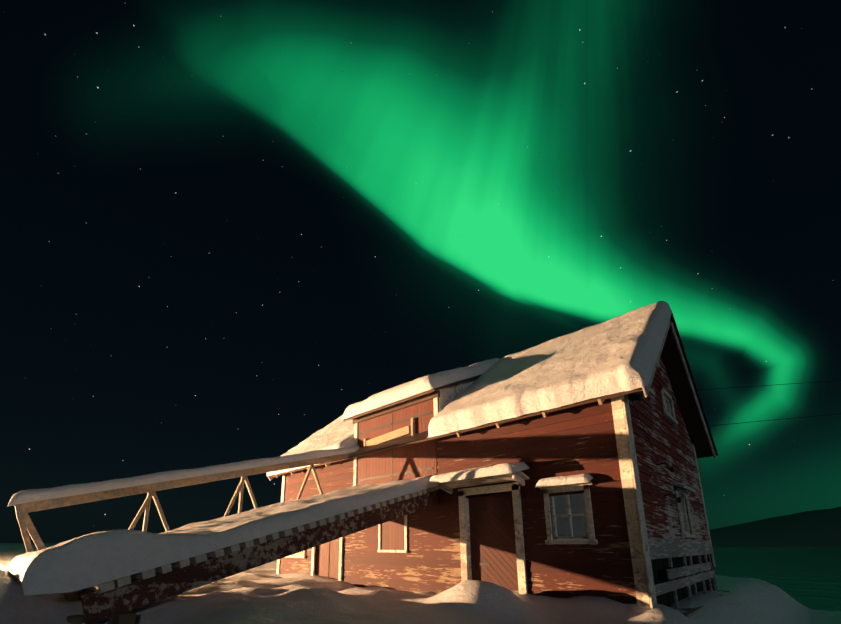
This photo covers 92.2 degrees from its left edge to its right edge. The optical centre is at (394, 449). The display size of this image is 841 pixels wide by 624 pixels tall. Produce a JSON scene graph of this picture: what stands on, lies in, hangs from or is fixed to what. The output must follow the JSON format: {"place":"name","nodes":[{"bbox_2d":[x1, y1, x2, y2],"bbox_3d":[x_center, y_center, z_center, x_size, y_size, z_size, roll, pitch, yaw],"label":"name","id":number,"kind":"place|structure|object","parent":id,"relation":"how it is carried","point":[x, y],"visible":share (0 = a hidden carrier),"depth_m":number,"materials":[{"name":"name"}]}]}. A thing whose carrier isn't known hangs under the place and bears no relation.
{"place":"outdoors","nodes":[
{"label":"outdoors","id":0,"kind":"place"},
{"bbox_2d":[0,507,840,623],"bbox_3d":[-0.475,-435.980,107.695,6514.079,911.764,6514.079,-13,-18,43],"label":"terrain","id":1,"kind":"structure","parent":0,"point":[264,594],"depth_m":6.46,"materials":[{"name":"white snow"}]},
{"bbox_2d":[66,593,182,623],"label":"rocks","id":2,"kind":"object","parent":1,"relation":"on","point":[123,617],"visible":0.31,"depth_m":4.54,"materials":[{"name":"grey stone"}]},
{"bbox_2d":[64,490,438,623],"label":"ramp stringers","id":3,"kind":"object","parent":2,"relation":"on","point":[136,593],"visible":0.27,"depth_m":5.57,"materials":[{"name":"brown wood"}]},
{"bbox_2d":[88,485,438,592],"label":"ramp deck planks","id":4,"kind":"object","parent":3,"relation":"on","point":[112,584],"visible":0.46,"depth_m":5.74,"materials":[{"name":"brown wood"}]},
{"bbox_2d":[8,474,438,594],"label":"snow ramp","id":5,"kind":"structure","parent":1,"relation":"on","point":[84,561],"depth_m":5.10,"materials":[{"name":"white snow"}]},
{"bbox_2d":[15,453,355,552],"bbox_3d":[-3.417,0.997,8.748,0.105,3.100,6.958,-13,-18,43],"label":"rail","id":6,"kind":"object","parent":5,"relation":"on","point":[26,525],"visible":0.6,"depth_m":7.60,"materials":[{"name":"brown wood"}]},
{"bbox_2d":[7,445,358,506],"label":"rail snow","id":7,"kind":"structure","parent":6,"relation":"on","point":[27,496],"depth_m":7.65,"materials":[{"name":"white snow"}]},
{"bbox_2d":[469,380,840,565],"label":"power lines","id":8,"kind":"object","parent":1,"relation":"on","point":[634,396],"visible":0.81,"depth_m":7.58,"materials":[{"name":"black"}]},
{"bbox_3d":[2.138,5.445,11.237,11.000,3.150,6.300,-13,-18,43],"label":"foundation","id":9,"kind":"object","parent":1,"relation":"on","visible":0},
{"bbox_2d":[276,362,715,607],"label":"white trim","id":10,"kind":"structure","parent":9,"relation":"on","point":[623,431],"depth_m":7.07,"materials":[{"name":"white wood"}]},
{"bbox_2d":[298,402,686,553],"bbox_3d":[0.855,0.770,9.860,10.820,3.630,3.322,-6,-14,24],"label":"glass","id":11,"kind":"object","parent":10,"relation":"on","point":[577,522],"visible":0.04,"depth_m":7.02,"materials":[{"name":"clear glass"}]},
{"bbox_2d":[468,493,518,590],"bbox_3d":[1.981,2.244,7.940,1.150,2.720,0.040,-13,-18,43],"label":"door","id":12,"kind":"structure","parent":10,"relation":"attached to","point":[492,543],"depth_m":8.03,"materials":[{"name":"red wood"}]},
{"bbox_2d":[535,473,592,487],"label":"hood snow","id":13,"kind":"structure","parent":10,"relation":"attached to","point":[562,480],"depth_m":6.94,"materials":[{"name":"white snow"}]},
{"bbox_2d":[550,505,588,539],"bbox_3d":[3.059,1.142,7.034,0.680,0.850,0.061,-13,-18,43],"label":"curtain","id":14,"kind":"object","parent":10,"relation":"hanging from","point":[573,539],"depth_m":6.94,"materials":[{"name":"white fabric"}]},
{"bbox_2d":[673,482,696,492],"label":"hood snow","id":15,"kind":"structure","parent":10,"relation":"on","point":[690,489],"depth_m":8.38,"materials":[{"name":"white snow"}]},
{"bbox_2d":[279,395,716,603],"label":"facade boards","id":16,"kind":"object","parent":9,"relation":"on","point":[430,560],"visible":0.27,"depth_m":7.57,"materials":[{"name":"red wood"}]},
{"bbox_2d":[316,538,343,579],"bbox_3d":[-1.873,3.218,11.597,1.250,2.500,0.055,-13,-18,43],"label":"door","id":17,"kind":"structure","parent":16,"relation":"attached to","point":[327,563],"depth_m":11.61,"materials":[{"name":"red wood"}]},
{"bbox_2d":[364,418,414,447],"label":"wooden beam","id":18,"kind":"structure","parent":16,"relation":"attached to","point":[395,434],"depth_m":10.36,"materials":[{"name":"brown wood"}]},
{"bbox_2d":[381,516,404,549],"bbox_3d":[-0.036,1.979,9.912,0.860,0.920,0.030,-13,-18,43],"label":"shutter","id":19,"kind":"object","parent":16,"relation":"attached to","point":[392,534],"visible":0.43,"depth_m":9.87,"materials":[{"name":"red wood"}]},
{"bbox_2d":[357,399,436,485],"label":"barn doors","id":20,"kind":"structure","parent":16,"relation":"attached to","point":[419,455],"depth_m":10.21,"materials":[{"name":"red wood"}]},
{"bbox_2d":[358,411,432,481],"bbox_3d":[-0.058,0.002,10.370,2.650,2.100,0.014,-13,-18,43],"label":"batten","id":21,"kind":"object","parent":20,"relation":"attached to","point":[405,472],"visible":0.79,"depth_m":10.29,"materials":[{"name":"wood"}]},
{"bbox_2d":[353,390,439,424],"bbox_3d":[-0.071,-1.072,10.609,3.150,0.160,0.080,-13,-18,43],"label":"dormer fascia board","id":22,"kind":"object","parent":20,"relation":"attached to","point":[408,403],"visible":0.79,"depth_m":10.39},
{"bbox_2d":[343,374,481,421],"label":"dormer roof","id":23,"kind":"structure","parent":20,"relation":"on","point":[414,396],"depth_m":10.12,"materials":[{"name":"wood"}]},
{"bbox_2d":[430,466,528,493],"bbox_3d":[1.646,0.631,8.085,1.950,0.299,0.612,-13,-18,43],"label":"door canopy","id":24,"kind":"object","parent":16,"relation":"attached to","point":[519,477],"visible":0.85,"depth_m":8.04,"materials":[{"name":"white wood"}]},
{"bbox_2d":[428,462,529,483],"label":"canopy snow","id":25,"kind":"structure","parent":24,"relation":"on","point":[498,469],"depth_m":7.71,"materials":[{"name":"white snow"}]},
{"bbox_2d":[269,319,712,476],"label":"roof deck","id":26,"kind":"structure","parent":16,"relation":"on","point":[676,373],"depth_m":9.92,"materials":[{"name":"brown wood"}]},
{"bbox_2d":[275,399,604,477],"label":"rafter tails","id":27,"kind":"object","parent":26,"relation":"attached to","point":[600,402],"visible":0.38,"depth_m":7.93,"materials":[{"name":"brown wood"}]},
{"bbox_2d":[439,378,477,411],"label":"dormer cheeks","id":28,"kind":"object","parent":26,"relation":"on","point":[448,395],"depth_m":9.96,"materials":[{"name":"grey wood"}]},
{"bbox_2d":[267,320,715,480],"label":"bargeboards","id":29,"kind":"object","parent":26,"relation":"attached to","point":[646,389],"visible":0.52,"depth_m":9.41,"materials":[{"name":"brown wood"}]},
{"bbox_2d":[267,301,717,475],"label":"roof snow","id":30,"kind":"structure","parent":26,"relation":"on","point":[617,354],"depth_m":8.10,"materials":[{"name":"white snow"}]},
{"bbox_2d":[342,358,498,419],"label":"dormer snow","id":31,"kind":"structure","parent":30,"relation":"on","point":[408,389],"depth_m":10.21,"materials":[{"name":"white snow"}]},
{"bbox_2d":[291,397,596,470],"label":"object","id":32,"kind":"object","parent":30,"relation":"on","point":[406,439],"visible":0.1,"depth_m":10.09,"materials":[{"name":"wood"}]},
{"bbox_2d":[314,446,709,606],"bbox_3d":[1.343,1.114,9.859,12.097,5.800,5.198,-4,-14,16],"label":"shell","id":33,"kind":"object","parent":9,"relation":"on","point":[660,567],"depth_m":7.76},
{"bbox_2d":[648,538,730,617],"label":"gable base boards","id":34,"kind":"object","parent":9,"relation":"on","point":[669,549],"visible":0.54,"depth_m":7.64,"materials":[{"name":"grey wood"}]},
{"bbox_2d":[628,356,708,540],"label":"gable boards","id":35,"kind":"object","parent":34,"relation":"on","point":[670,442],"visible":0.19,"depth_m":8.06,"materials":[{"name":"red wood"}]},
{"bbox_2d":[0,0,840,542],"label":"sky","id":36,"kind":"structure","parent":0,"point":[228,228],"materials":[{"name":"black"}]},
{"bbox_2d":[712,547,840,610],"bbox_3d":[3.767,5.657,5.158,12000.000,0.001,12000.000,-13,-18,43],"label":"water","id":37,"kind":"structure","parent":0,"point":[809,577],"depth_m":73.60,"materials":[{"name":"green liquid"}]}
]}

